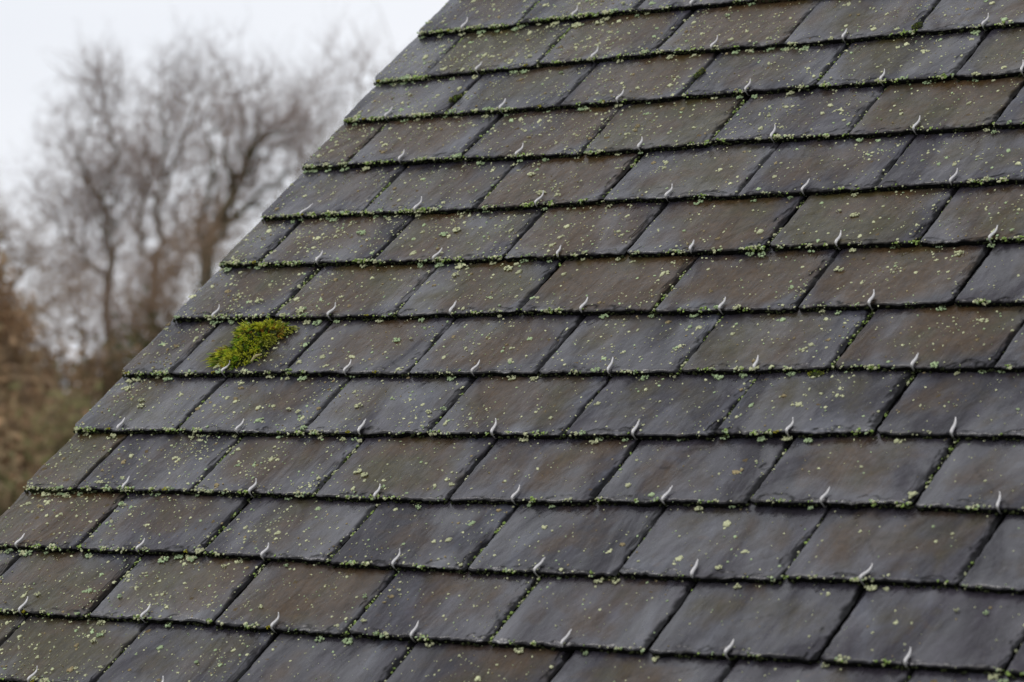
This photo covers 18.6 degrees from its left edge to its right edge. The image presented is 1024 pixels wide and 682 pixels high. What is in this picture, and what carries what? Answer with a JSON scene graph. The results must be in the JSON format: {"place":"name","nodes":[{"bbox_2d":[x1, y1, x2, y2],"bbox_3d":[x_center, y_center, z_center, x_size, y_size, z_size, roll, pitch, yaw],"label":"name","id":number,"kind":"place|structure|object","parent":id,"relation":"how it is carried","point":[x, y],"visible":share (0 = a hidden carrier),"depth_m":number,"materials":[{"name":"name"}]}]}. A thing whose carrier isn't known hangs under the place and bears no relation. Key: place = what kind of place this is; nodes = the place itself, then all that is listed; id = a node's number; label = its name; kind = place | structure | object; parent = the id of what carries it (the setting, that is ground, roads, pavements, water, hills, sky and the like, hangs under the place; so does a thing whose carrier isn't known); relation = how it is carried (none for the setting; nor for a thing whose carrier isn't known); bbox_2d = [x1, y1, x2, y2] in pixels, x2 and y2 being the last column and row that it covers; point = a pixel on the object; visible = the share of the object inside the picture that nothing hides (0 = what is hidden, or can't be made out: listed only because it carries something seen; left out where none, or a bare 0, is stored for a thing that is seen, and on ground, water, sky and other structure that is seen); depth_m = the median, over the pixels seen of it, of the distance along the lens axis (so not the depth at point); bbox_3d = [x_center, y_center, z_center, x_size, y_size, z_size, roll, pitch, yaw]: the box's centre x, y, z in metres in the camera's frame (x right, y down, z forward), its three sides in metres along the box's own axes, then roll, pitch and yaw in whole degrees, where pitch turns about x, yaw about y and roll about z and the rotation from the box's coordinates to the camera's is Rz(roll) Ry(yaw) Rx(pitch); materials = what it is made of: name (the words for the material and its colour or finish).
{"place":"outdoors","nodes":[
{"label":"outdoors","id":0,"kind":"place"},
{"bbox_2d":[0,0,448,390],"label":"sky","id":1,"kind":"structure","parent":0,"point":[27,27],"materials":[{"name":"white"}]},
{"bbox_2d":[0,0,1023,681],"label":"slate roof","id":2,"kind":"structure","parent":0,"point":[692,616],"depth_m":3.93,"materials":[{"name":"grey stone"}]},
{"bbox_2d":[203,318,299,369],"bbox_3d":[-0.368,0.005,4.340,0.138,0.039,0.114,-1,39,39],"label":"moss clump","id":3,"kind":"object","parent":2,"relation":"on","point":[253,341],"visible":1,"depth_m":4.33,"materials":[{"name":"plant"}]},
{"bbox_2d":[448,94,461,102],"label":"moss clump","id":4,"kind":"object","parent":2,"relation":"on","point":[455,98],"visible":1,"depth_m":4.70,"materials":[{"name":"green plant"}]},
{"bbox_2d":[0,0,1023,681],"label":"lichen","id":5,"kind":"object","parent":2,"relation":"on","point":[378,320],"visible":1,"depth_m":4.13},
{"bbox_2d":[692,69,705,79],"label":"moss clump","id":6,"kind":"object","parent":2,"relation":"on","point":[700,72],"visible":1,"depth_m":4.43,"materials":[{"name":"green plant"}]},
{"bbox_2d":[807,369,823,376],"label":"moss clump","id":7,"kind":"object","parent":2,"relation":"on","point":[815,373],"visible":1,"depth_m":3.70,"materials":[{"name":"green plant"}]},
{"bbox_2d":[910,22,922,30],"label":"moss clump","id":8,"kind":"object","parent":2,"relation":"on","point":[915,26],"visible":1,"depth_m":4.28,"materials":[{"name":"green plant"}]},
{"bbox_3d":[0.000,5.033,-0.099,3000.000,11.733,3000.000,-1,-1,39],"label":"ground","id":9,"kind":"structure","parent":0,"visible":0},
{"bbox_2d":[0,418,33,515],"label":"leafy shrub","id":10,"kind":"object","parent":9,"relation":"on","point":[6,485],"visible":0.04,"depth_m":27.93,"materials":[{"name":"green plant"}]},
{"bbox_2d":[0,232,88,452],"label":"leafy shrub","id":11,"kind":"object","parent":9,"relation":"on","point":[11,328],"visible":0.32,"depth_m":45.83,"materials":[{"name":"brown plant"}]},
{"bbox_2d":[0,323,88,502],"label":"leafy shrub","id":12,"kind":"object","parent":9,"relation":"on","point":[9,424],"visible":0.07,"depth_m":35.76,"materials":[{"name":"brown plant"}]},
{"bbox_2d":[2,272,94,449],"bbox_3d":[-8.314,2.418,51.933,3.244,7.208,3.054,-1,-1,39],"label":"leafy shrub","id":13,"kind":"object","parent":9,"relation":"on","point":[47,389],"visible":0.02,"depth_m":51.87,"materials":[{"name":"brown plant"}]},
{"bbox_2d":[0,154,105,331],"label":"bare tree","id":14,"kind":"object","parent":9,"relation":"on","point":[8,241],"visible":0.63,"depth_m":59.90,"materials":[{"name":"brown plant"}]},
{"bbox_2d":[3,364,120,501],"bbox_3d":[-4.557,2.925,33.077,2.347,5.456,2.323,-1,-1,29],"label":"leafy shrub","id":15,"kind":"object","parent":9,"relation":"on","point":[66,419],"visible":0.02,"depth_m":32.94,"materials":[{"name":"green plant"}]},
{"bbox_2d":[47,371,101,392],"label":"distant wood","id":16,"kind":"object","parent":9,"relation":"on","point":[63,380],"depth_m":155.10,"materials":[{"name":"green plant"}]},
{"bbox_2d":[9,221,143,410],"bbox_3d":[-7.088,2.014,50.037,2.990,7.943,2.940,-1,-1,39],"label":"bare thicket","id":17,"kind":"object","parent":9,"relation":"on","point":[56,333],"visible":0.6,"depth_m":49.87,"materials":[{"name":"brown plant"}]},
{"bbox_2d":[26,324,142,437],"bbox_3d":[-5.610,2.803,42.919,2.242,6.088,2.450,0,-1,5],"label":"leafy shrub","id":18,"kind":"object","parent":9,"relation":"on","point":[110,378],"visible":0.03,"depth_m":42.91,"materials":[{"name":"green plant"}]},
{"bbox_2d":[0,16,191,368],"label":"bare tree","id":19,"kind":"object","parent":9,"relation":"on","point":[100,197],"visible":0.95,"depth_m":51.90,"materials":[{"name":"brown plant"}]},
{"bbox_2d":[57,195,196,372],"bbox_3d":[-5.623,1.884,45.923,2.164,8.043,2.682,0,-1,-10],"label":"bare thicket","id":20,"kind":"object","parent":9,"relation":"on","point":[120,332],"visible":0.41,"depth_m":45.97,"materials":[{"name":"brown plant"}]},
{"bbox_2d":[85,284,186,375],"bbox_3d":[-4.984,2.534,43.983,2.374,6.666,2.576,-1,-1,39],"label":"leafy shrub","id":21,"kind":"object","parent":9,"relation":"on","point":[136,339],"visible":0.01,"depth_m":43.83,"materials":[{"name":"brown plant"}]},
{"bbox_2d":[54,1,286,321],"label":"bare tree","id":22,"kind":"object","parent":9,"relation":"on","point":[180,149],"visible":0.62,"depth_m":55.85,"materials":[{"name":"brown plant"}]},
{"bbox_2d":[86,171,264,357],"bbox_3d":[-4.738,1.700,43.883,2.430,8.335,2.351,-1,-1,39],"label":"bare thicket","id":23,"kind":"object","parent":9,"relation":"on","point":[170,270],"visible":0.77,"depth_m":43.91,"materials":[{"name":"brown plant"}]},
{"bbox_2d":[153,0,362,290],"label":"bare tree","id":24,"kind":"object","parent":9,"relation":"on","point":[243,173],"visible":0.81,"depth_m":47.85,"materials":[{"name":"brown plant"}]},
{"bbox_2d":[248,2,412,184],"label":"bare tree","id":25,"kind":"object","parent":9,"relation":"on","point":[359,80],"visible":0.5,"depth_m":84.98,"materials":[{"name":"brown plant"}]}
]}

